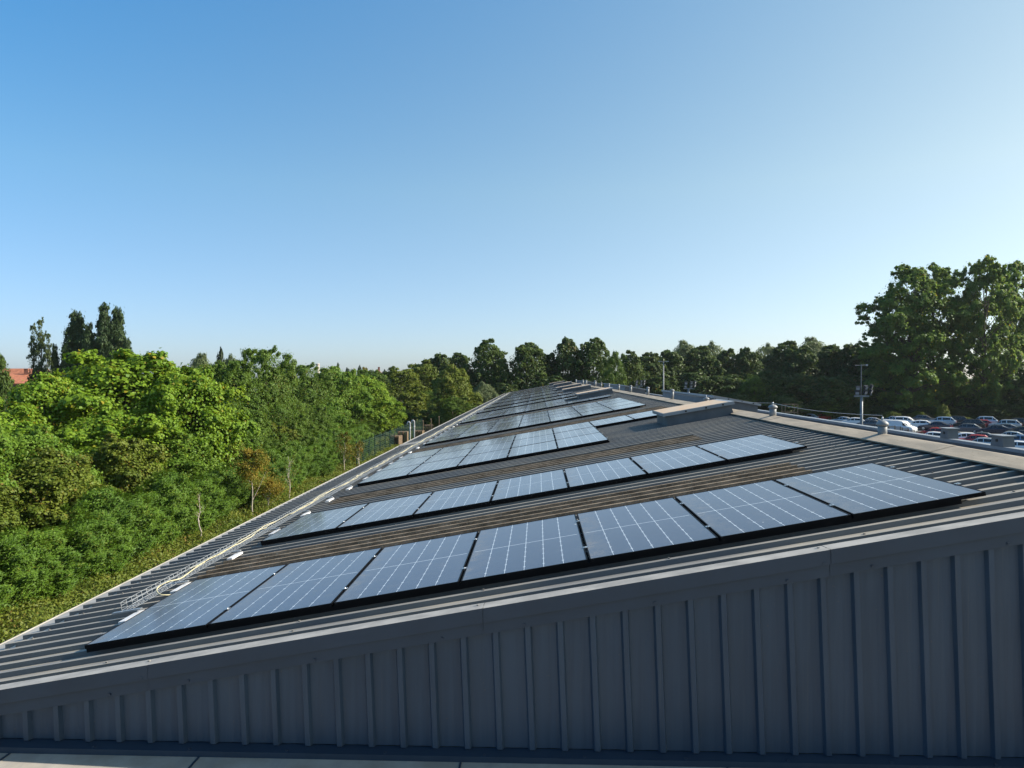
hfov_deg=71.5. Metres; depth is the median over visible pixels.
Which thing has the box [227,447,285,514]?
birch sapling
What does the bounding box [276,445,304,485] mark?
conifer bush
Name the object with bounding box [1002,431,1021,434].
parked car
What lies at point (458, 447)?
solar panel
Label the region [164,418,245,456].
maple tree
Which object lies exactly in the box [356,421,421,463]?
fence
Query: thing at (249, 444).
scrub bush
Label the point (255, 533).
cable
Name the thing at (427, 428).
pallet stack
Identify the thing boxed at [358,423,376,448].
conifer bush
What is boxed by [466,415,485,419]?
solar panel
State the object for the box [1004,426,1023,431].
parked car
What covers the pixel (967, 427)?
parked car
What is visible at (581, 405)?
solar panel
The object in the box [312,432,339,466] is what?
conifer bush
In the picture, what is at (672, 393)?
ridge vent
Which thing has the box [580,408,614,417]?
solar panel
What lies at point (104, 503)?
conifer bush
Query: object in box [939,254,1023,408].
plane tree
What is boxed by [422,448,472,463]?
solar panel
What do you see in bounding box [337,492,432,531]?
solar panel
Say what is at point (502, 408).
solar panel
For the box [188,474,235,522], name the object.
conifer bush
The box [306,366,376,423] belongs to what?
sycamore tree
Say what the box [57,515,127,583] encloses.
bush
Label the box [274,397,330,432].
ash tree
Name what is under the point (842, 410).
bush
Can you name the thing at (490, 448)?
solar panel
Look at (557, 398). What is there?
solar panel
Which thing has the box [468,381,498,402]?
willow tree
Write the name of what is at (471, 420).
solar panel
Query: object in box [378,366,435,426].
ash tree
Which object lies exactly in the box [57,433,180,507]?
scrub bush
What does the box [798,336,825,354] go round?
wood tree
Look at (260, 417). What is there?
ash tree
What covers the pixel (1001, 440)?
parapet vent
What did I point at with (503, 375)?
alder tree
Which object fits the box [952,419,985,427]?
parked car
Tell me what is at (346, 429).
conifer bush
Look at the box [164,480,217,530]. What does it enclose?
conifer bush
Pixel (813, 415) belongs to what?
parked car
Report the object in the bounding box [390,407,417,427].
ash tree
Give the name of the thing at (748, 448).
solar panel
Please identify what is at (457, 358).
alder tree
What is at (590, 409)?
solar panel
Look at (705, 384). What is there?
wood tree
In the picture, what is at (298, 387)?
ash tree
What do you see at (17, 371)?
brick house
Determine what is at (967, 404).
wood tree
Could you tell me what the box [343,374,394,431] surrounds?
sycamore tree
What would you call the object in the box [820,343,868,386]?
wood tree
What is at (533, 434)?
solar panel
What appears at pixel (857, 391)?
floodlight mast
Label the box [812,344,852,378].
wood tree
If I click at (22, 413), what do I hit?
maple tree
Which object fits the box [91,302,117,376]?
poplar tree
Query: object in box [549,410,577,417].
solar panel
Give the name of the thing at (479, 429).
solar panel
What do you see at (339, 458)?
conifer bush
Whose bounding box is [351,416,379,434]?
ash tree
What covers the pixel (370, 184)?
sky
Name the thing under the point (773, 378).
wood tree
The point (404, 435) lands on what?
pallet stack
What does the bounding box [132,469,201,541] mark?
conifer bush
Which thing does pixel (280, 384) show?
ash tree
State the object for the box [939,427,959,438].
parapet vent
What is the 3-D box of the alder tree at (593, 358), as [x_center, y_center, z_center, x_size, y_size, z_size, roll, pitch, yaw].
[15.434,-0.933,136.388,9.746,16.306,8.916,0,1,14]
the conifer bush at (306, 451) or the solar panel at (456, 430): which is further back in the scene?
the conifer bush at (306, 451)
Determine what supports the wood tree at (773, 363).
on the ground
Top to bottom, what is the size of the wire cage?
3.752 m
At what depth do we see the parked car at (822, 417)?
134.21 m
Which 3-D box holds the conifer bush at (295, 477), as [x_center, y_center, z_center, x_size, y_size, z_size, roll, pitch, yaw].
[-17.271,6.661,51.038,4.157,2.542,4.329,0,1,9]
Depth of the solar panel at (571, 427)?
21.05 m
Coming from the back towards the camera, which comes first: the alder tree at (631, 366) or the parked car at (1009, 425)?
the alder tree at (631, 366)
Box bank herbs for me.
[0,431,424,643]
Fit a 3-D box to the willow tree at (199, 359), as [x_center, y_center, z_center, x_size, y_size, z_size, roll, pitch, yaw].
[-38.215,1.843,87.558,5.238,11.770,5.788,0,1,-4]
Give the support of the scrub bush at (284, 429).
on the ground
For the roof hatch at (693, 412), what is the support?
on the industrial shed
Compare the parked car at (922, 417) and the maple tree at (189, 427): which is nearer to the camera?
the maple tree at (189, 427)
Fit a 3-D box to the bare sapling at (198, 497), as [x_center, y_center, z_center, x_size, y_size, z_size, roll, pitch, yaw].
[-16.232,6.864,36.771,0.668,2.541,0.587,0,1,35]
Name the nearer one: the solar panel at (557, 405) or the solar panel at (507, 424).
the solar panel at (507, 424)
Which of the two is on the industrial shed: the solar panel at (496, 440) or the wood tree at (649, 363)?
the solar panel at (496, 440)
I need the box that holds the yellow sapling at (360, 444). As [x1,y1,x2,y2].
[343,440,364,465]
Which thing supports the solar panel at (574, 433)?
on the industrial shed
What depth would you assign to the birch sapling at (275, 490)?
44.41 m
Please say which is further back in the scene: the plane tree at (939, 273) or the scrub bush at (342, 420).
the plane tree at (939, 273)
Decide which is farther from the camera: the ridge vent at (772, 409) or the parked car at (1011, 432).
the parked car at (1011, 432)
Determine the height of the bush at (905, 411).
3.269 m
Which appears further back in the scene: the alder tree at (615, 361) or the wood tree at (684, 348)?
the wood tree at (684, 348)
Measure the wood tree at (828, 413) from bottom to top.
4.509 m
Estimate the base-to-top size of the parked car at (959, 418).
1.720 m
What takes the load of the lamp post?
on the car park
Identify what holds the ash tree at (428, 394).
on the ground
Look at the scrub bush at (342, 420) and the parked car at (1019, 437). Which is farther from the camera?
the parked car at (1019, 437)
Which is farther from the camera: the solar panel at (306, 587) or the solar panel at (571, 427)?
the solar panel at (571, 427)
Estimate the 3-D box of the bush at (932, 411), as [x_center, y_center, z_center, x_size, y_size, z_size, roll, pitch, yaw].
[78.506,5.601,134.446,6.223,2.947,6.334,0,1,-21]
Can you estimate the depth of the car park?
109.01 m
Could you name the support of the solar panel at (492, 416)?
on the industrial shed
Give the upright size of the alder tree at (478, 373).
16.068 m
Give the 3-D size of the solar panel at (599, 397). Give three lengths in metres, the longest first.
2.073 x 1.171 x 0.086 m
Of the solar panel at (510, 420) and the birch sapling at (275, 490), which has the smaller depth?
the solar panel at (510, 420)
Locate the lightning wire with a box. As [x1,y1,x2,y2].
[680,394,882,415]
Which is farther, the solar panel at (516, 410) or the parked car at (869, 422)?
the parked car at (869, 422)
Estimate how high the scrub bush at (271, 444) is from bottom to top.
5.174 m
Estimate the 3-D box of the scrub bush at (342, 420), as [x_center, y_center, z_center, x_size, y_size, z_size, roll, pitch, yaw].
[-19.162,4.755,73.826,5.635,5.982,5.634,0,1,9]
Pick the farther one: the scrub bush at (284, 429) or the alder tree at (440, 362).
the alder tree at (440, 362)
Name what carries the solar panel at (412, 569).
on the industrial shed
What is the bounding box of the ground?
[0,378,1023,757]
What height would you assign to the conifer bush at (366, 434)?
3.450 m
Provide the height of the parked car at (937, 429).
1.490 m
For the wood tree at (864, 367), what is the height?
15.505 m
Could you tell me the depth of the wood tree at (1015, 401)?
134.22 m
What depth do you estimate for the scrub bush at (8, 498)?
27.69 m
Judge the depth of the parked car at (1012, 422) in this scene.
111.38 m
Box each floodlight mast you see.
[635,380,645,387]
[684,381,696,392]
[854,364,873,424]
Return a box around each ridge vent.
[670,389,674,398]
[768,402,777,415]
[876,417,888,433]
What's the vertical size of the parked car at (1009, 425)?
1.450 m
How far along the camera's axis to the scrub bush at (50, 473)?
30.91 m
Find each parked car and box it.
[803,414,818,417]
[817,414,830,419]
[832,416,849,421]
[841,417,864,423]
[856,419,877,426]
[865,417,880,420]
[892,416,915,422]
[910,420,930,429]
[912,415,934,420]
[917,427,940,433]
[918,421,952,429]
[925,431,940,435]
[928,416,956,424]
[950,416,966,421]
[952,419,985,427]
[953,423,981,432]
[958,432,973,438]
[960,434,987,440]
[972,437,990,443]
[974,432,989,435]
[975,425,1012,432]
[976,416,997,422]
[980,419,990,427]
[988,419,1021,426]
[1000,423,1016,428]
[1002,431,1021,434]
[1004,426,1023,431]
[1012,418,1023,425]
[1014,434,1023,440]
[1014,440,1023,448]
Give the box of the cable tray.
[112,392,509,624]
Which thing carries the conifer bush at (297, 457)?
on the ground
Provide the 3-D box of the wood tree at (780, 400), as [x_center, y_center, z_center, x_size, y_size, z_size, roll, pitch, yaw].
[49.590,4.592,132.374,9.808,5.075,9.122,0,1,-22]
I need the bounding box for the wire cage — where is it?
[889,427,908,431]
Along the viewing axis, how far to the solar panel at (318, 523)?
11.09 m
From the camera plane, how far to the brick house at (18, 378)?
177.59 m
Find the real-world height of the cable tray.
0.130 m
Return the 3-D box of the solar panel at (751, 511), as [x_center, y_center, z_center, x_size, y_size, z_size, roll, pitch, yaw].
[2.426,1.246,7.203,1.171,0.086,2.073,-10,0,2]
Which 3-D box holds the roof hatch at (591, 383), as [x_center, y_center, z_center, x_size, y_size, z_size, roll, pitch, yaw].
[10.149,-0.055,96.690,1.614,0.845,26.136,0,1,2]
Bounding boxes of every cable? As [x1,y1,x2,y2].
[156,397,500,595]
[190,396,502,568]
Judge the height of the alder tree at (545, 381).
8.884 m
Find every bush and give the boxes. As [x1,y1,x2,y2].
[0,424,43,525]
[0,447,111,531]
[0,485,45,598]
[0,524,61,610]
[0,542,18,617]
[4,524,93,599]
[51,484,142,565]
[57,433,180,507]
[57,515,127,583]
[114,492,173,559]
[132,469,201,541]
[134,488,180,547]
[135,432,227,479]
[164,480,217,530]
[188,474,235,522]
[197,469,236,514]
[200,436,244,460]
[203,407,262,450]
[209,466,254,511]
[226,459,256,506]
[245,422,288,450]
[250,447,292,496]
[250,466,278,502]
[255,402,318,446]
[262,423,302,447]
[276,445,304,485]
[276,460,301,490]
[282,420,327,444]
[282,444,305,484]
[285,440,308,481]
[299,445,320,479]
[302,405,339,431]
[302,439,337,470]
[304,444,334,476]
[308,401,355,428]
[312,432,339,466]
[323,426,350,463]
[329,441,342,465]
[337,428,355,462]
[341,427,359,439]
[347,427,371,452]
[348,424,373,451]
[349,431,367,459]
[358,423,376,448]
[784,403,812,416]
[810,408,830,417]
[825,404,853,418]
[841,407,873,419]
[866,406,902,417]
[879,411,901,418]
[891,405,921,415]
[907,411,925,417]
[918,406,949,417]
[933,404,950,417]
[948,408,976,417]
[954,408,986,418]
[968,404,1013,420]
[989,406,1023,418]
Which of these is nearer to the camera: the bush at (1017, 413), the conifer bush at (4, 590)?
the conifer bush at (4, 590)
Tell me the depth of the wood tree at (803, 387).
136.89 m
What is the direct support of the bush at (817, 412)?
on the ground
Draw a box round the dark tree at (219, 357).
[216,347,226,368]
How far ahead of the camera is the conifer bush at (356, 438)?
70.38 m
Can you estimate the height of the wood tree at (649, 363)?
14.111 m
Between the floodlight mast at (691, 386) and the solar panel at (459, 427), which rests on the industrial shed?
the solar panel at (459, 427)
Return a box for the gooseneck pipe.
[407,421,410,439]
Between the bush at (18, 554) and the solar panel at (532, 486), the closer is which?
the solar panel at (532, 486)
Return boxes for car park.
[915,428,1001,433]
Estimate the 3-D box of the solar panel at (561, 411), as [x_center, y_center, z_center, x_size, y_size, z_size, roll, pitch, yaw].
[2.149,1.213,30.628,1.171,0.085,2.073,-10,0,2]
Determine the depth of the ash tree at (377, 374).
118.48 m
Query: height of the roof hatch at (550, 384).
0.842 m
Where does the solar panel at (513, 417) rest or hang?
on the industrial shed
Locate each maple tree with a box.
[0,369,121,465]
[0,399,91,494]
[0,424,103,529]
[12,347,230,437]
[51,406,193,491]
[119,362,263,475]
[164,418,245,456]
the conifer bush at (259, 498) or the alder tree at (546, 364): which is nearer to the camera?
the conifer bush at (259, 498)
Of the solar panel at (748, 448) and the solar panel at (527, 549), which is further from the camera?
the solar panel at (748, 448)
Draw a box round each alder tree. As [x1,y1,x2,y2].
[420,352,458,395]
[446,352,475,411]
[462,338,514,401]
[486,359,513,389]
[493,383,517,395]
[507,342,552,390]
[528,375,566,388]
[535,358,554,379]
[546,336,583,382]
[568,337,613,382]
[598,349,628,386]
[617,349,649,387]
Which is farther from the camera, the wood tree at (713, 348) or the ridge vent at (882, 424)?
the wood tree at (713, 348)
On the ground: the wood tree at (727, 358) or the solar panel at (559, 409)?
the wood tree at (727, 358)
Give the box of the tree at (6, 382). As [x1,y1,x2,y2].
[0,354,14,411]
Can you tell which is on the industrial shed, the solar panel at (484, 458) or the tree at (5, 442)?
the solar panel at (484, 458)
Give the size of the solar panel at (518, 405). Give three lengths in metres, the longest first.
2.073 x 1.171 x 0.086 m
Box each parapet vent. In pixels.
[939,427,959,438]
[989,434,1016,446]
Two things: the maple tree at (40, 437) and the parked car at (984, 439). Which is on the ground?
the maple tree at (40, 437)
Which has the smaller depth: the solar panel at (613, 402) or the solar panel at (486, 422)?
the solar panel at (613, 402)
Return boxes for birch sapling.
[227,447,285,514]
[242,472,294,507]
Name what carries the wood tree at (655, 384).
on the ground
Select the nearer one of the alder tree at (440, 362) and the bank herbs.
the bank herbs
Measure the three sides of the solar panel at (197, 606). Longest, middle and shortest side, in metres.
2.073 x 1.171 x 0.086 m
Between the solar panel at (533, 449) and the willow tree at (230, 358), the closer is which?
the solar panel at (533, 449)
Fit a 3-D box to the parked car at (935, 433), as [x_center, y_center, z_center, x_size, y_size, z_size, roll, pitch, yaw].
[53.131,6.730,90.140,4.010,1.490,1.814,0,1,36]
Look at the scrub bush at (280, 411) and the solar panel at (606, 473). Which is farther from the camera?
the scrub bush at (280, 411)
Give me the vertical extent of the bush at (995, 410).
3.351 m
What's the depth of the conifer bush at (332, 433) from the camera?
66.48 m
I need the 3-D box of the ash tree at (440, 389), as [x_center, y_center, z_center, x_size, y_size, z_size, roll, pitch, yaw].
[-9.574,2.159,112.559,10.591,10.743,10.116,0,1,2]
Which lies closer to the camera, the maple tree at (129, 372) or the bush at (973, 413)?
the maple tree at (129, 372)
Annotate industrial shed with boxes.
[0,382,1023,767]
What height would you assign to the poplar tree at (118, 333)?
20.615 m
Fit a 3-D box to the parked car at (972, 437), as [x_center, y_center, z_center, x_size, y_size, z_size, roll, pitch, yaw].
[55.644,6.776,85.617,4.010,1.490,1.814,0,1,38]
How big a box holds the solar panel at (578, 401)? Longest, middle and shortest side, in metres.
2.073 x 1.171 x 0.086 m
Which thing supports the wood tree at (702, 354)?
on the ground
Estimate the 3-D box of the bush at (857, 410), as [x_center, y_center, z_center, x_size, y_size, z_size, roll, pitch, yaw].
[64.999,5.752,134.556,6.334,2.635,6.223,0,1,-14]
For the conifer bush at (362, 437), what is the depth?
74.09 m
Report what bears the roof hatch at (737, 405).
on the industrial shed
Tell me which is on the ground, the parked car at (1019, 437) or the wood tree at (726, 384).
the wood tree at (726, 384)
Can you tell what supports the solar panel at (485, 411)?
on the industrial shed
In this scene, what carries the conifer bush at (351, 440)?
on the ground
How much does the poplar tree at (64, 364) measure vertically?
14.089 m
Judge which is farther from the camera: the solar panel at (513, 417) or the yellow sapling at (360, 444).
the yellow sapling at (360, 444)
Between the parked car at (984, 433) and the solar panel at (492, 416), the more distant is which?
the parked car at (984, 433)
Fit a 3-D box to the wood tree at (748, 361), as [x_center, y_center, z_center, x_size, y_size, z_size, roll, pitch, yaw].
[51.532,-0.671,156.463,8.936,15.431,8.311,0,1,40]
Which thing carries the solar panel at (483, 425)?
on the industrial shed
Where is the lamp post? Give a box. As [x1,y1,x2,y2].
[658,361,668,389]
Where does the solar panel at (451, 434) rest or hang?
on the industrial shed
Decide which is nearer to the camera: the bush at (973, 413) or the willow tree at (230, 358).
the willow tree at (230, 358)
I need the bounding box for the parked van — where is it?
[884,419,917,431]
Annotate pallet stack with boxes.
[390,435,402,445]
[397,431,408,442]
[413,430,423,436]
[425,425,432,431]
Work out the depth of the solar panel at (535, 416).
30.60 m
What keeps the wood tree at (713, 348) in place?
on the ground
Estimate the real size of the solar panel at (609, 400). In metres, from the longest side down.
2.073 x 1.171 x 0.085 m
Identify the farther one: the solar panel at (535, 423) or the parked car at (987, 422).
the parked car at (987, 422)
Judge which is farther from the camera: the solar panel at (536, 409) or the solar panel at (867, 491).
the solar panel at (536, 409)
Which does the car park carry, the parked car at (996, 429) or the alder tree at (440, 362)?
the parked car at (996, 429)
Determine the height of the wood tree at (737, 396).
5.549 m
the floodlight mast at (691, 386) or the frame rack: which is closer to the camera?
the frame rack
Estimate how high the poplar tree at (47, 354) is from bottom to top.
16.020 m
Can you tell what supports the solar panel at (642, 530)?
on the industrial shed
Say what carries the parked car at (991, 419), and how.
on the car park
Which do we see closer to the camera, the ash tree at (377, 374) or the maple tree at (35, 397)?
the maple tree at (35, 397)
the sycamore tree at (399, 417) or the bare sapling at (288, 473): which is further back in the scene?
the sycamore tree at (399, 417)
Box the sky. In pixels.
[0,0,1023,377]
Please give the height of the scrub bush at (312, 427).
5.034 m
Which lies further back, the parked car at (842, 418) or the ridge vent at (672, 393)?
the parked car at (842, 418)
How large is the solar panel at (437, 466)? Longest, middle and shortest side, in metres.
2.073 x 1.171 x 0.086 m
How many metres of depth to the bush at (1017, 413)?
132.58 m
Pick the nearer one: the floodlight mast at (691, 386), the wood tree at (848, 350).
the floodlight mast at (691, 386)
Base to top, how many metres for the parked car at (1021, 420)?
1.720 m
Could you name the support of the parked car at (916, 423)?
on the car park
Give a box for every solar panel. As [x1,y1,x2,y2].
[84,564,287,652]
[208,547,382,631]
[260,503,368,545]
[334,531,478,609]
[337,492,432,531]
[357,464,420,486]
[380,455,432,470]
[395,448,441,461]
[407,456,465,477]
[414,480,497,518]
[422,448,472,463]
[425,434,460,445]
[434,430,466,438]
[434,441,478,454]
[442,426,471,433]
[447,423,475,430]
[456,429,489,439]
[457,448,510,468]
[460,417,483,423]
[461,514,590,588]
[462,425,493,433]
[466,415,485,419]
[467,441,512,455]
[468,422,496,429]
[473,419,498,425]
[475,435,515,446]
[477,409,493,413]
[482,413,504,419]
[485,412,505,416]
[488,423,519,434]
[491,469,569,505]
[492,420,521,427]
[494,406,510,410]
[495,417,521,424]
[498,415,522,421]
[503,410,524,415]
[506,408,525,412]
[508,440,558,459]
[511,403,527,407]
[511,434,555,447]
[514,428,553,439]
[519,418,550,428]
[521,415,548,422]
[522,413,548,419]
[523,411,547,416]
[525,406,546,412]
[528,400,544,404]
[545,397,561,401]
[546,401,565,405]
[546,402,568,408]
[548,406,572,412]
[548,408,575,414]
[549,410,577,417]
[550,413,582,422]
[553,422,592,432]
[554,426,599,439]
[556,432,609,450]
[562,394,576,398]
[564,457,648,491]
[567,399,590,404]
[572,402,598,407]
[574,404,602,409]
[576,406,607,412]
[577,497,721,566]
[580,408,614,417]
[588,395,610,400]
[589,415,634,427]
[597,398,623,402]
[599,399,630,405]
[604,401,636,407]
[609,402,645,411]
[626,409,657,420]
[630,446,727,477]
[675,480,853,543]
[697,434,806,463]
[774,463,985,521]
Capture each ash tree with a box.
[197,359,277,425]
[219,403,288,442]
[221,345,305,429]
[255,370,322,409]
[264,362,343,414]
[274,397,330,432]
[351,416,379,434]
[353,369,396,397]
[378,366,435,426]
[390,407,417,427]
[397,358,446,421]
[402,390,436,424]
[417,364,483,427]
[427,396,477,425]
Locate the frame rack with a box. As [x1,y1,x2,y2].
[781,404,797,414]
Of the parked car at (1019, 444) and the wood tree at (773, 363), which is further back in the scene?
the wood tree at (773, 363)
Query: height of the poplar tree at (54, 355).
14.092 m
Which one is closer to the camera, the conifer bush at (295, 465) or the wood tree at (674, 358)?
the conifer bush at (295, 465)
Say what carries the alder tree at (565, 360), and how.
on the ground
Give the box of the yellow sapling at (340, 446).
[333,431,359,469]
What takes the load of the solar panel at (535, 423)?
on the industrial shed
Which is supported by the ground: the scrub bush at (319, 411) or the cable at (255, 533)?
the scrub bush at (319, 411)
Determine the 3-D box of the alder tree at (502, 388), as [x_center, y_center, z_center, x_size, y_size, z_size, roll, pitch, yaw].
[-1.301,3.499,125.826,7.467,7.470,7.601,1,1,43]
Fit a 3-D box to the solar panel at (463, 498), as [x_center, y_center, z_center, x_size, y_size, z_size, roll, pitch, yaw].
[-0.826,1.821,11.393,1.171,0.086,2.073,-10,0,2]
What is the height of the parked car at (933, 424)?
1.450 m
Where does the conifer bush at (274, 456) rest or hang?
on the ground
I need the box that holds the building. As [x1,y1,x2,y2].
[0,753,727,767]
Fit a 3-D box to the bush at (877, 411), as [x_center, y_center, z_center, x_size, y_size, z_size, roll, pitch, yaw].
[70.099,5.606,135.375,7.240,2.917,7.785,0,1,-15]
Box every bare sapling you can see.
[194,494,205,535]
[280,457,300,498]
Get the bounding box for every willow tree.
[187,351,210,387]
[222,353,240,366]
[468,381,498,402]
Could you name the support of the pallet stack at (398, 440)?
on the ground
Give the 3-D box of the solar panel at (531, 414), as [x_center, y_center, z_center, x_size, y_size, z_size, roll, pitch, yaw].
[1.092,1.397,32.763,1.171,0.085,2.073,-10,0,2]
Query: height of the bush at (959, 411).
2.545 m
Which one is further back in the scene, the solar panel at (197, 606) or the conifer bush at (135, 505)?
the conifer bush at (135, 505)
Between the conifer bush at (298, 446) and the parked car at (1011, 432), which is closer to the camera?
the conifer bush at (298, 446)
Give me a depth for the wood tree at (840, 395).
134.96 m
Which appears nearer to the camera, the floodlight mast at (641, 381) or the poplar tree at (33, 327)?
the floodlight mast at (641, 381)
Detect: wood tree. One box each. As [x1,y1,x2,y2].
[635,351,674,393]
[641,373,682,394]
[653,349,694,385]
[672,339,702,371]
[674,372,722,396]
[676,345,727,391]
[704,340,723,373]
[705,374,753,398]
[706,348,750,380]
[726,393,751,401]
[730,347,764,384]
[731,373,776,406]
[745,370,801,399]
[755,342,776,370]
[756,395,810,415]
[761,340,813,391]
[775,373,828,406]
[780,345,821,380]
[794,376,859,418]
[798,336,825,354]
[805,398,840,419]
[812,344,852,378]
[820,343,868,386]
[826,374,878,413]
[850,345,881,377]
[852,378,905,407]
[922,379,980,411]
[988,365,1023,416]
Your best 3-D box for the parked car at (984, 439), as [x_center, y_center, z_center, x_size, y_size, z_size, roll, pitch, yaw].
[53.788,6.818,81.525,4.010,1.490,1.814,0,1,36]
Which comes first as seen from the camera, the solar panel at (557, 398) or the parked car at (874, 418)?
the solar panel at (557, 398)
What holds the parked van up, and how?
on the car park
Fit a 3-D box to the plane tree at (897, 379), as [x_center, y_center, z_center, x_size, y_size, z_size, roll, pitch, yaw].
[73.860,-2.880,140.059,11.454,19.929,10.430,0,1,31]
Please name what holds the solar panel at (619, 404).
on the industrial shed
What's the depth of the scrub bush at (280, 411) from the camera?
60.40 m
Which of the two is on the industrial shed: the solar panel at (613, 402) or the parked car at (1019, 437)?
the solar panel at (613, 402)
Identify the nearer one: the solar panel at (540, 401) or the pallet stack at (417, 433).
the solar panel at (540, 401)
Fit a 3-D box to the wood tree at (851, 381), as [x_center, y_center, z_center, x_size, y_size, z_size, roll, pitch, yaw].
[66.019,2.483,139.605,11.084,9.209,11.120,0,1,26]
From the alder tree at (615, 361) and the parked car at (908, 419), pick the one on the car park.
the parked car at (908, 419)
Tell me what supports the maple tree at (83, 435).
on the ground
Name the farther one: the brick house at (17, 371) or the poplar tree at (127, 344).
the brick house at (17, 371)
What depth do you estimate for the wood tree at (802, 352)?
153.74 m
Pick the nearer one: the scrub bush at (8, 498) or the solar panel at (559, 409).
the scrub bush at (8, 498)
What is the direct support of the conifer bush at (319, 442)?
on the ground
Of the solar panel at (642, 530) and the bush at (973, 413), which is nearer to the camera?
the solar panel at (642, 530)
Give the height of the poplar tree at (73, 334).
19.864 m
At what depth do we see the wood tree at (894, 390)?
139.01 m
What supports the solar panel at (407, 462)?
on the industrial shed
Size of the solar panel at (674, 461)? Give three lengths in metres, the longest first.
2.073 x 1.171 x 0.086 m
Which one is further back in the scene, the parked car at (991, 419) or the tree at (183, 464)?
the parked car at (991, 419)
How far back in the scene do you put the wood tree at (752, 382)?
137.01 m
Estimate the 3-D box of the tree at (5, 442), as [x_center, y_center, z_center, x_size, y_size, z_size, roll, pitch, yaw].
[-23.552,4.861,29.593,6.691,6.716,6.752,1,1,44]
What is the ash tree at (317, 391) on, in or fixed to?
on the ground
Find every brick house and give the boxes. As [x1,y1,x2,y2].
[2,369,48,373]
[5,369,30,405]
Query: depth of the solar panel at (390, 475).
16.64 m
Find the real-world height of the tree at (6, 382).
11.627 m
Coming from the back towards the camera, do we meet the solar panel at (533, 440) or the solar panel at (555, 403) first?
the solar panel at (555, 403)
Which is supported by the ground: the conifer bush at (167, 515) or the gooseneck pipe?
the conifer bush at (167, 515)
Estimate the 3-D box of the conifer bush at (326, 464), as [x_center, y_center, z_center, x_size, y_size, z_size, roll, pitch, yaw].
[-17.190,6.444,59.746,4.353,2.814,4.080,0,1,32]
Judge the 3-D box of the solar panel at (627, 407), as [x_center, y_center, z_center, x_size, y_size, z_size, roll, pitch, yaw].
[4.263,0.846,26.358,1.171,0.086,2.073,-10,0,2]
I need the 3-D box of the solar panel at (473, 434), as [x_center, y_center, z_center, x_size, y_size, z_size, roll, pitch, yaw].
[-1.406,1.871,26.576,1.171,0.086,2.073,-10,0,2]
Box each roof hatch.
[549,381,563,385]
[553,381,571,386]
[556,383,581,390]
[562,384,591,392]
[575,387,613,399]
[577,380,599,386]
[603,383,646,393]
[652,399,734,426]
[661,390,760,412]
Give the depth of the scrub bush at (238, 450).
47.21 m
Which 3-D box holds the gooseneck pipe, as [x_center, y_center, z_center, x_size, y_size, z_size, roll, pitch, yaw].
[-4.801,3.146,33.080,0.197,2.833,0.084,0,1,2]
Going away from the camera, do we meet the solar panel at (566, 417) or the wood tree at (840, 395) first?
the solar panel at (566, 417)
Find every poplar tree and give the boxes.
[25,322,37,383]
[32,317,46,378]
[42,330,54,373]
[50,343,60,371]
[58,309,84,371]
[58,344,71,377]
[78,322,95,368]
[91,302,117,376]
[103,305,127,406]
[123,337,132,351]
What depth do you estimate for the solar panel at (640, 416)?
20.59 m
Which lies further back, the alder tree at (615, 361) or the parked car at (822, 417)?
the parked car at (822, 417)
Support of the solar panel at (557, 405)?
on the industrial shed
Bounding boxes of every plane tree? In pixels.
[854,262,970,415]
[860,325,919,406]
[885,262,986,407]
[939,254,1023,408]
[978,260,1023,395]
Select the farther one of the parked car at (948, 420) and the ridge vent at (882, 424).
the parked car at (948, 420)
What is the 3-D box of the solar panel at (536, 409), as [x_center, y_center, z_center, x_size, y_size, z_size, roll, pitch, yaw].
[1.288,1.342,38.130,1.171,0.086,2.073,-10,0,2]
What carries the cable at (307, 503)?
in the cable tray
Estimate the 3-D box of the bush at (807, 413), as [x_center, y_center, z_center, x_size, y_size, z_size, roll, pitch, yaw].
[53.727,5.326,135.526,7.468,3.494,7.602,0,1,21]
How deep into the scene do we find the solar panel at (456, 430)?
30.78 m
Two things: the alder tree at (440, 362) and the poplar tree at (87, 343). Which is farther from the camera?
the alder tree at (440, 362)
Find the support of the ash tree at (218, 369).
on the ground
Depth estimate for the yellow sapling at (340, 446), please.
62.56 m
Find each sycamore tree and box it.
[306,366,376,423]
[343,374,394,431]
[369,395,407,435]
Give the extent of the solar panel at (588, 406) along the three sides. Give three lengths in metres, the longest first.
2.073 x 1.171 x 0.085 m
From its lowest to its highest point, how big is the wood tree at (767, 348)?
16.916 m
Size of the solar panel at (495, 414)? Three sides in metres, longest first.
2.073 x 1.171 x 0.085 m
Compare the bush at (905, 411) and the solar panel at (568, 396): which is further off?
the bush at (905, 411)
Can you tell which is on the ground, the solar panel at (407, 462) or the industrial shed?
the industrial shed
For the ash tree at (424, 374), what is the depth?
130.85 m
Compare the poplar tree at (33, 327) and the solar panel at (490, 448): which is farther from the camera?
the poplar tree at (33, 327)
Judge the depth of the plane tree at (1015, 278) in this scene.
144.19 m

